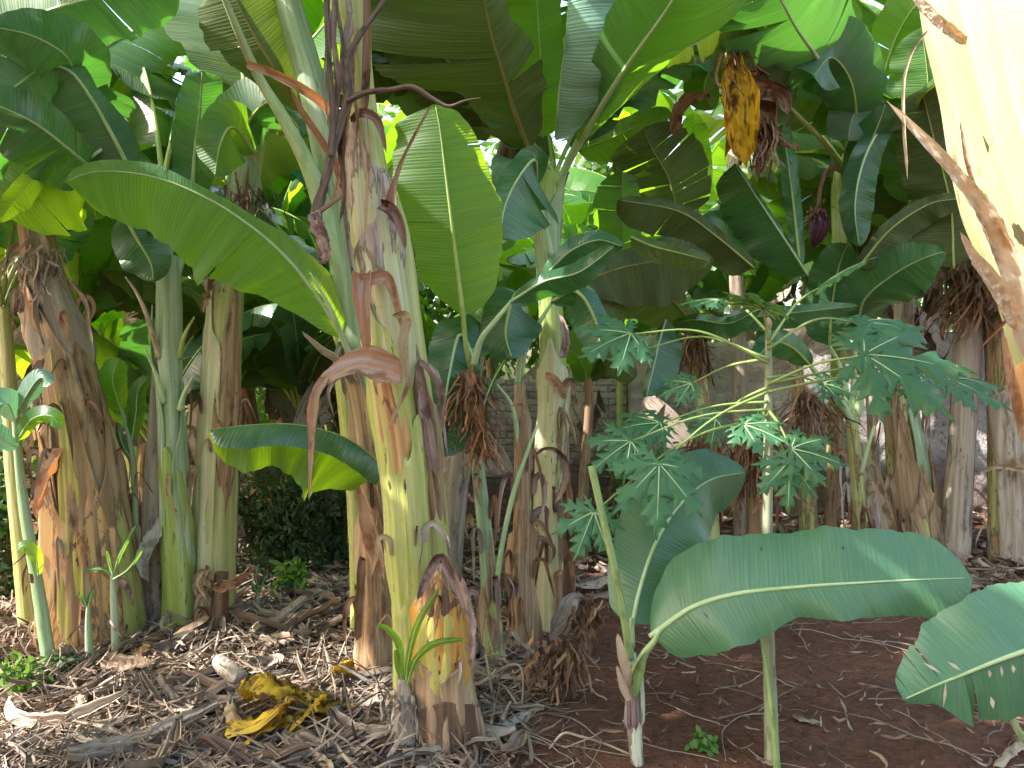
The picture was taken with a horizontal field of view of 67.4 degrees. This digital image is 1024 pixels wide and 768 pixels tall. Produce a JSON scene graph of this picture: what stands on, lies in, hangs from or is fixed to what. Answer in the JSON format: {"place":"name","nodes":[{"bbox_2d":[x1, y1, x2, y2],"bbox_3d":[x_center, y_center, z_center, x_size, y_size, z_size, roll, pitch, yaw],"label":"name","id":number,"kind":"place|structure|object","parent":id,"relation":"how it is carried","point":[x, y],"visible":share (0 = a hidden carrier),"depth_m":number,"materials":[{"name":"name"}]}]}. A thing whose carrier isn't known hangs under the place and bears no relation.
{"place":"outdoors","nodes":[
{"label":"outdoors","id":0,"kind":"place"},
{"bbox_2d":[57,0,951,395],"label":"sky","id":1,"kind":"structure","parent":0,"point":[561,144],"materials":[{"name":"white"}]},
{"bbox_2d":[0,402,1023,767],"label":"ground","id":2,"kind":"structure","parent":0,"point":[854,744],"depth_m":3.06,"materials":[{"name":"red soil"}]},
{"bbox_2d":[0,383,38,597],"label":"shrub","id":3,"kind":"object","parent":2,"relation":"on","point":[6,564],"visible":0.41,"depth_m":4.56,"materials":[{"name":"green plant"}]},
{"bbox_2d":[0,647,53,694],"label":"weed","id":4,"kind":"object","parent":2,"relation":"on","point":[18,672],"visible":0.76,"depth_m":3.17,"materials":[{"name":"green plant"}]},
{"bbox_2d":[0,368,64,663],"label":"banana sucker","id":5,"kind":"object","parent":2,"relation":"on","point":[14,404],"visible":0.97,"depth_m":3.39,"materials":[{"name":"green plant"}]},
{"bbox_2d":[33,650,81,679],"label":"weed","id":6,"kind":"object","parent":2,"relation":"on","point":[58,660],"visible":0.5,"depth_m":3.34,"materials":[{"name":"green plant"}]},
{"bbox_2d":[9,305,124,459],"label":"banana plant","id":7,"kind":"object","parent":2,"relation":"on","point":[112,315],"visible":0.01,"depth_m":6.82,"materials":[{"name":"green plant"}]},
{"bbox_2d":[0,144,155,551],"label":"banana plant","id":8,"kind":"object","parent":2,"relation":"on","point":[20,317],"visible":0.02,"depth_m":5.72,"materials":[{"name":"green plant"}]},
{"bbox_2d":[67,590,101,662],"bbox_3d":[-1.905,1.118,3.447,0.161,0.410,0.136,0,0,24],"label":"banana sucker","id":9,"kind":"object","parent":2,"relation":"on","point":[87,631],"visible":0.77,"depth_m":3.44,"materials":[{"name":"green plant"}]},
{"bbox_2d":[0,84,172,629],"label":"banana plant","id":10,"kind":"object","parent":2,"relation":"on","point":[124,105],"visible":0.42,"depth_m":3.96,"materials":[{"name":"green plant"}]},
{"bbox_2d":[0,53,172,108],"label":"banana plant","id":11,"kind":"object","parent":2,"relation":"on","point":[134,82],"visible":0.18,"depth_m":4.00,"materials":[{"name":"green plant"}]},
{"bbox_2d":[41,671,141,712],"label":"dead stalk","id":12,"kind":"object","parent":2,"relation":"on","point":[65,704],"visible":0.4,"depth_m":3.07,"materials":[{"name":"beige plant"}]},
{"bbox_2d":[0,63,191,333],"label":"banana plant","id":13,"kind":"object","parent":2,"relation":"on","point":[169,69],"visible":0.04,"depth_m":4.53,"materials":[{"name":"green plant"}]},
{"bbox_2d":[0,216,215,445],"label":"banana plant","id":14,"kind":"object","parent":2,"relation":"on","point":[94,252],"visible":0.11,"depth_m":4.94,"materials":[{"name":"green plant"}]},
{"bbox_2d":[23,274,193,455],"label":"banana plant","id":15,"kind":"object","parent":2,"relation":"on","point":[110,330],"visible":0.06,"depth_m":7.16,"materials":[{"name":"green plant"}]},
{"bbox_2d":[84,525,141,654],"bbox_3d":[-1.796,0.976,3.514,0.293,0.677,0.101,0,0,12],"label":"banana sucker","id":16,"kind":"object","parent":2,"relation":"on","point":[113,624],"visible":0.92,"depth_m":3.53,"materials":[{"name":"green plant"}]},
{"bbox_2d":[0,67,228,633],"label":"banana plant","id":17,"kind":"object","parent":2,"relation":"on","point":[143,254],"visible":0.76,"depth_m":3.79,"materials":[{"name":"green plant"}]},
{"bbox_2d":[97,358,154,545],"bbox_3d":[-1.944,0.581,3.865,0.246,1.424,0.139,0,0,0],"label":"banana sucker","id":18,"kind":"object","parent":2,"relation":"on","point":[112,377],"visible":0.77,"depth_m":3.87,"materials":[{"name":"green plant"}]},
{"bbox_2d":[0,0,253,657],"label":"banana plant","id":19,"kind":"object","parent":2,"relation":"on","point":[56,70],"visible":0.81,"depth_m":3.60,"materials":[{"name":"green plant"}]},
{"bbox_2d":[14,303,283,537],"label":"banana plant","id":20,"kind":"object","parent":2,"relation":"on","point":[133,345],"visible":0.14,"depth_m":4.72,"materials":[{"name":"green plant"}]},
{"bbox_2d":[135,359,162,622],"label":"banana plant","id":21,"kind":"object","parent":2,"relation":"on","point":[148,563],"visible":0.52,"depth_m":3.93,"materials":[{"name":"grey plant"}]},
{"bbox_2d":[131,639,171,657],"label":"dead leaf","id":22,"kind":"object","parent":2,"relation":"on","point":[143,647],"visible":0.33,"depth_m":3.52,"materials":[{"name":"beige plant"}]},
{"bbox_2d":[13,113,311,543],"bbox_3d":[-3.030,-0.480,6.039,3.276,3.737,3.329,0,0,-40],"label":"banana plant","id":23,"kind":"object","parent":2,"relation":"on","point":[279,158],"visible":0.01,"depth_m":5.89,"materials":[{"name":"green plant"}]},
{"bbox_2d":[95,267,294,537],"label":"banana plant","id":24,"kind":"object","parent":2,"relation":"on","point":[279,402],"visible":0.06,"depth_m":6.62,"materials":[{"name":"green plant"}]},
{"bbox_2d":[97,235,321,552],"bbox_3d":[-2.119,0.162,5.564,2.143,2.373,1.885,0,0,0],"label":"banana plant","id":25,"kind":"object","parent":2,"relation":"on","point":[115,283],"visible":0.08,"depth_m":5.25,"materials":[{"name":"green plant"}]},
{"bbox_2d":[190,565,250,633],"bbox_3d":[-1.436,1.082,3.741,0.321,0.365,0.179,0,0,29],"label":"banana stump","id":26,"kind":"object","parent":2,"relation":"on","point":[217,604],"visible":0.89,"depth_m":3.76,"materials":[{"name":"brown plant"}]},
{"bbox_2d":[65,0,392,670],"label":"banana plant","id":27,"kind":"object","parent":2,"relation":"on","point":[202,232],"visible":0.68,"depth_m":3.16,"materials":[{"name":"green plant"}]},
{"bbox_2d":[188,174,295,460],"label":"banana plant","id":28,"kind":"object","parent":2,"relation":"on","point":[279,183],"depth_m":6.91,"materials":[{"name":"green plant"}]},
{"bbox_2d":[247,563,273,614],"bbox_3d":[-1.307,1.142,4.007,0.132,0.417,0.076,0,0,26],"label":"banana sucker","id":29,"kind":"object","parent":2,"relation":"on","point":[256,588],"visible":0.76,"depth_m":4.01,"materials":[{"name":"green plant"}]},
{"bbox_2d":[182,292,341,527],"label":"banana plant","id":30,"kind":"object","parent":2,"relation":"on","point":[297,375],"visible":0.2,"depth_m":5.44,"materials":[{"name":"green plant"}]},
{"bbox_2d":[208,186,357,636],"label":"banana plant","id":31,"kind":"object","parent":2,"relation":"on","point":[341,396],"visible":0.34,"depth_m":3.72,"materials":[{"name":"green plant"}]},
{"bbox_2d":[163,0,406,618],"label":"banana plant","id":32,"kind":"object","parent":2,"relation":"on","point":[239,123],"visible":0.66,"depth_m":3.89,"materials":[{"name":"green plant"}]},
{"bbox_2d":[268,555,312,598],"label":"weed","id":33,"kind":"object","parent":2,"relation":"on","point":[294,574],"visible":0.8,"depth_m":4.29,"materials":[{"name":"green plant"}]},
{"bbox_2d":[236,398,346,582],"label":"shrub","id":34,"kind":"object","parent":2,"relation":"on","point":[284,537],"visible":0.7,"depth_m":4.89,"materials":[{"name":"green plant"}]},
{"bbox_2d":[0,549,615,767],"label":"fallen leaf litter","id":35,"kind":"object","parent":2,"relation":"on","point":[33,741],"visible":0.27,"depth_m":3.02,"materials":[{"name":"brown plant"}]},
{"bbox_2d":[212,654,247,682],"bbox_3d":[-1.194,1.207,3.237,0.172,0.112,0.084,0,0,32],"label":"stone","id":36,"kind":"object","parent":35,"relation":"on","point":[230,671],"visible":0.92,"depth_m":3.21,"materials":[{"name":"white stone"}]},
{"bbox_2d":[208,751,344,762],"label":"dead stalk","id":37,"kind":"object","parent":35,"relation":"on","point":[337,757],"visible":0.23,"depth_m":2.59,"materials":[{"name":"beige plant"}]},
{"bbox_2d":[224,672,354,744],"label":"wilted leaf","id":38,"kind":"object","parent":35,"relation":"on","point":[260,687],"visible":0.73,"depth_m":2.83,"materials":[{"name":"yellow plant"}]},
{"bbox_2d":[329,659,354,677],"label":"wilted leaf","id":39,"kind":"object","parent":35,"relation":"on","point":[347,663],"visible":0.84,"depth_m":3.22,"materials":[{"name":"yellow plant"}]},
{"bbox_2d":[287,425,348,564],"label":"shrub","id":40,"kind":"object","parent":2,"relation":"on","point":[337,546],"visible":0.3,"depth_m":5.34,"materials":[{"name":"green plant"}]},
{"bbox_2d":[185,56,467,488],"bbox_3d":[-2.326,-0.892,7.214,3.225,4.566,3.074,0,0,34],"label":"banana plant","id":41,"kind":"object","parent":2,"relation":"on","point":[293,198],"visible":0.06,"depth_m":7.28,"materials":[{"name":"green plant"}]},
{"bbox_2d":[330,749,382,760],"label":"dead stalk","id":42,"kind":"object","parent":2,"relation":"on","point":[346,752],"visible":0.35,"depth_m":2.62,"materials":[{"name":"grey plant"}]},
{"bbox_2d":[302,0,450,701],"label":"banana plant","id":43,"kind":"object","parent":2,"relation":"on","point":[382,358],"visible":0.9,"depth_m":2.76,"materials":[{"name":"green plant"}]},
{"bbox_2d":[308,0,480,263],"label":"dead branch","id":44,"kind":"object","parent":43,"relation":"attached to","point":[317,229],"visible":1,"depth_m":2.60,"materials":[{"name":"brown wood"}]},
{"bbox_2d":[262,158,512,545],"bbox_3d":[-1.108,-0.117,6.012,2.407,2.919,2.079,0,0,0],"label":"banana plant","id":45,"kind":"object","parent":2,"relation":"on","point":[298,227],"visible":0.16,"depth_m":5.47,"materials":[{"name":"green plant"}]},
{"bbox_2d":[374,589,463,755],"bbox_3d":[-0.350,1.006,2.606,0.236,0.625,0.331,0,0,-36],"label":"banana sucker","id":46,"kind":"object","parent":2,"relation":"on","point":[403,710],"visible":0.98,"depth_m":2.62,"materials":[{"name":"green plant"}]},
{"bbox_2d":[395,191,449,557],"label":"banana plant","id":47,"kind":"object","parent":2,"relation":"on","point":[424,403],"visible":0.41,"depth_m":2.92,"materials":[{"name":"green plant"}]},
{"bbox_2d":[291,110,569,269],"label":"banana plant","id":48,"kind":"object","parent":2,"relation":"on","point":[391,137],"visible":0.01,"depth_m":6.39,"materials":[{"name":"green plant"}]},
{"bbox_2d":[302,286,565,476],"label":"banana plant","id":49,"kind":"object","parent":2,"relation":"on","point":[533,308],"visible":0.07,"depth_m":5.79,"materials":[{"name":"green plant"}]},
{"bbox_2d":[408,553,486,759],"bbox_3d":[-0.229,0.937,2.701,0.301,0.748,0.310,0,0,0],"label":"banana stump","id":50,"kind":"object","parent":2,"relation":"on","point":[443,690],"visible":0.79,"depth_m":2.63,"materials":[{"name":"brown plant"}]},
{"bbox_2d":[22,0,952,491],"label":"distant woodland","id":51,"kind":"object","parent":2,"relation":"on","point":[442,312],"visible":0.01,"depth_m":9.98,"materials":[{"name":"green plant"}]},
{"bbox_2d":[495,558,506,601],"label":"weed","id":52,"kind":"object","parent":2,"relation":"on","point":[504,581],"visible":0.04,"depth_m":4.55,"materials":[{"name":"green plant"}]},
{"bbox_2d":[389,104,613,663],"bbox_3d":[-0.030,0.065,3.406,1.001,2.576,0.468,0,0,21],"label":"banana plant","id":53,"kind":"object","parent":2,"relation":"on","point":[441,183],"visible":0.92,"depth_m":3.42,"materials":[{"name":"green plant"}]},
{"bbox_2d":[489,663,523,705],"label":"bent twig","id":54,"kind":"object","parent":2,"relation":"on","point":[518,665],"visible":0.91,"depth_m":2.97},
{"bbox_2d":[498,708,534,725],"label":"dead leaf","id":55,"kind":"object","parent":2,"relation":"on","point":[521,715],"visible":0.71,"depth_m":2.87,"materials":[{"name":"grey plant"}]},
{"bbox_2d":[317,0,755,581],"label":"banana plant","id":56,"kind":"object","parent":2,"relation":"on","point":[501,60],"visible":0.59,"depth_m":3.63,"materials":[{"name":"green plant"}]},
{"bbox_2d":[485,194,593,378],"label":"banana plant","id":57,"kind":"object","parent":2,"relation":"on","point":[577,208],"visible":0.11,"depth_m":8.51,"materials":[{"name":"green plant"}]},
{"bbox_2d":[470,286,609,650],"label":"banana plant","id":58,"kind":"object","parent":2,"relation":"on","point":[514,332],"visible":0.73,"depth_m":3.73,"materials":[{"name":"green plant"}]},
{"bbox_2d":[515,628,606,707],"bbox_3d":[0.199,1.192,3.133,0.386,0.341,0.334,0,0,-9],"label":"banana stump","id":59,"kind":"object","parent":2,"relation":"on","point":[561,661],"visible":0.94,"depth_m":3.13,"materials":[{"name":"brown plant"}]},
{"bbox_2d":[372,0,788,641],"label":"banana plant","id":60,"kind":"object","parent":2,"relation":"on","point":[638,54],"visible":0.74,"depth_m":3.82,"materials":[{"name":"green plant"}]},
{"bbox_2d":[496,221,665,379],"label":"banana plant","id":61,"kind":"object","parent":2,"relation":"on","point":[519,277],"visible":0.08,"depth_m":7.84,"materials":[{"name":"green plant"}]},
{"bbox_2d":[557,591,613,656],"bbox_3d":[0.354,1.190,3.736,0.299,0.351,0.238,0,0,-18],"label":"banana stump","id":62,"kind":"object","parent":2,"relation":"on","point":[587,619],"visible":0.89,"depth_m":3.69,"materials":[{"name":"brown plant"}]},
{"bbox_2d":[549,731,628,753],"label":"bent twig","id":63,"kind":"object","parent":2,"relation":"on","point":[576,735],"visible":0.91,"depth_m":2.71,"materials":[{"name":"wood"}]},
{"bbox_2d":[566,328,637,559],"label":"banana plant","id":64,"kind":"object","parent":2,"relation":"on","point":[586,371],"visible":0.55,"depth_m":5.56,"materials":[{"name":"green plant"}]},
{"bbox_2d":[507,208,716,395],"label":"banana plant","id":65,"kind":"object","parent":2,"relation":"on","point":[521,258],"visible":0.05,"depth_m":7.54,"materials":[{"name":"green plant"}]},
{"bbox_2d":[236,506,1023,597],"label":"wall side litter","id":66,"kind":"object","parent":2,"relation":"on","point":[596,582],"depth_m":5.29,"materials":[{"name":"brown plant"}]},
{"bbox_2d":[586,422,679,518],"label":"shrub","id":67,"kind":"object","parent":2,"relation":"on","point":[616,482],"visible":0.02,"depth_m":5.18,"materials":[{"name":"green plant"}]},
{"bbox_2d":[564,281,702,518],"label":"banana plant","id":68,"kind":"object","parent":2,"relation":"on","point":[658,406],"visible":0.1,"depth_m":6.77,"materials":[{"name":"beige plant"}]},
{"bbox_2d":[559,109,812,342],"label":"banana plant","id":69,"kind":"object","parent":2,"relation":"on","point":[584,184],"visible":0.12,"depth_m":8.50,"materials":[{"name":"green plant"}]},
{"bbox_2d":[579,1,799,535],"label":"banana plant","id":70,"kind":"object","parent":2,"relation":"on","point":[749,100],"visible":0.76,"depth_m":4.76,"materials":[{"name":"green plant"}]},
{"bbox_2d":[685,725,718,756],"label":"weed","id":71,"kind":"object","parent":2,"relation":"on","point":[705,743],"visible":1,"depth_m":2.67,"materials":[{"name":"green plant"}]},
{"bbox_2d":[566,237,856,539],"bbox_3d":[1.090,0.228,5.035,1.741,2.199,1.293,0,0,-7],"label":"banana plant","id":72,"kind":"object","parent":2,"relation":"on","point":[629,283],"visible":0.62,"depth_m":4.71,"materials":[{"name":"green plant"}]},
{"bbox_2d":[466,332,986,515],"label":"boundary wall","id":73,"kind":"structure","parent":2,"relation":"on","point":[720,390],"depth_m":7.25,"materials":[{"name":"brick"}]},
{"bbox_2d":[437,541,1023,767],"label":"dry rootlets","id":74,"kind":"object","parent":2,"relation":"on","point":[1019,718],"visible":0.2,"depth_m":3.02,"materials":[{"name":"brown plant"}]},
{"bbox_2d":[464,545,1023,767],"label":"soil debris","id":75,"kind":"object","parent":2,"relation":"on","point":[882,758],"visible":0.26,"depth_m":2.97,"materials":[{"name":"brown plant"}]},
{"bbox_2d":[647,197,858,340],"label":"banana plant","id":76,"kind":"object","parent":2,"relation":"on","point":[766,284],"visible":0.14,"depth_m":7.82,"materials":[{"name":"green plant"}]},
{"bbox_2d":[718,404,813,533],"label":"banana plant","id":77,"kind":"object","parent":2,"relation":"on","point":[753,507],"visible":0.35,"depth_m":5.45,"materials":[{"name":"plant"}]},
{"bbox_2d":[588,448,971,766],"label":"banana plant","id":78,"kind":"object","parent":2,"relation":"on","point":[678,581],"visible":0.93,"depth_m":2.45,"materials":[{"name":"green plant"}]},
{"bbox_2d":[551,257,1012,767],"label":"papaya tree","id":79,"kind":"object","parent":2,"relation":"on","point":[871,338],"visible":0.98,"depth_m":2.61,"materials":[{"name":"green plant"}]},
{"bbox_2d":[692,109,889,339],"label":"banana plant","id":80,"kind":"object","parent":2,"relation":"on","point":[715,124],"visible":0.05,"depth_m":9.07,"materials":[{"name":"green plant"}]},
{"bbox_2d":[666,0,930,526],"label":"banana plant","id":81,"kind":"object","parent":2,"relation":"on","point":[826,52],"visible":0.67,"depth_m":4.79,"materials":[{"name":"green plant"}]},
{"bbox_2d":[792,714,819,724],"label":"dead leaf","id":82,"kind":"object","parent":2,"relation":"on","point":[801,718],"visible":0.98,"depth_m":2.88,"materials":[{"name":"beige plant"}]},
{"bbox_2d":[773,363,884,530],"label":"banana plant","id":83,"kind":"object","parent":2,"relation":"on","point":[806,405],"visible":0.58,"depth_m":5.60,"materials":[{"name":"brown plant"}]},
{"bbox_2d":[775,217,891,326],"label":"banana plant","id":84,"kind":"object","parent":2,"relation":"on","point":[784,226],"visible":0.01,"depth_m":7.79,"materials":[{"name":"green plant"}]},
{"bbox_2d":[723,148,951,512],"bbox_3d":[3.204,-0.463,6.778,2.538,3.515,2.810,0,0,40],"label":"banana plant","id":85,"kind":"object","parent":2,"relation":"on","point":[934,341],"visible":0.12,"depth_m":6.87,"materials":[{"name":"green plant"}]},
{"bbox_2d":[751,242,946,529],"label":"banana plant","id":86,"kind":"object","parent":2,"relation":"on","point":[904,273],"visible":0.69,"depth_m":5.29,"materials":[{"name":"green plant"}]},
{"bbox_2d":[740,94,998,560],"bbox_3d":[3.297,-0.323,5.623,2.820,3.302,2.711,0,0,32],"label":"banana plant","id":87,"kind":"object","parent":2,"relation":"on","point":[957,513],"visible":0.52,"depth_m":5.57,"materials":[{"name":"brown plant"}]},
{"bbox_2d":[715,78,1023,564],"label":"banana plant","id":88,"kind":"object","parent":2,"relation":"on","point":[1004,469],"visible":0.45,"depth_m":5.45,"materials":[{"name":"beige plant"}]},
{"bbox_2d":[801,267,949,299],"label":"banana plant","id":89,"kind":"object","parent":2,"relation":"on","point":[919,293],"depth_m":8.34,"materials":[{"name":"green plant"}]},
{"bbox_2d":[826,0,970,355],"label":"banana plant","id":90,"kind":"object","parent":2,"relation":"on","point":[929,213],"visible":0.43,"depth_m":4.88,"materials":[{"name":"green plant"}]},
{"bbox_2d":[863,363,941,542],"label":"banana plant","id":91,"kind":"object","parent":2,"relation":"on","point":[910,494],"visible":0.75,"depth_m":5.71,"materials":[{"name":"beige plant"}]},
{"bbox_2d":[876,282,946,331],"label":"banana plant","id":92,"kind":"object","parent":2,"relation":"on","point":[941,292],"depth_m":9.01,"materials":[{"name":"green plant"}]},
{"bbox_2d":[930,267,954,330],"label":"banana plant","id":93,"kind":"object","parent":2,"relation":"on","point":[938,324],"depth_m":7.85,"materials":[{"name":"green plant"}]},
{"bbox_2d":[887,0,1023,440],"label":"banana plant","id":94,"kind":"object","parent":2,"relation":"on","point":[975,50],"visible":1,"depth_m":1.18,"materials":[{"name":"beige plant"}]},
{"bbox_2d":[895,581,1023,743],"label":"banana plant","id":95,"kind":"object","parent":2,"relation":"on","point":[978,636],"visible":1,"depth_m":2.06,"materials":[{"name":"green plant"}]},
{"bbox_2d":[993,730,1023,767],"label":"dead leaf","id":96,"kind":"object","parent":2,"relation":"on","point":[1011,751],"visible":0.91,"depth_m":2.66,"materials":[{"name":"beige plant"}]}
]}

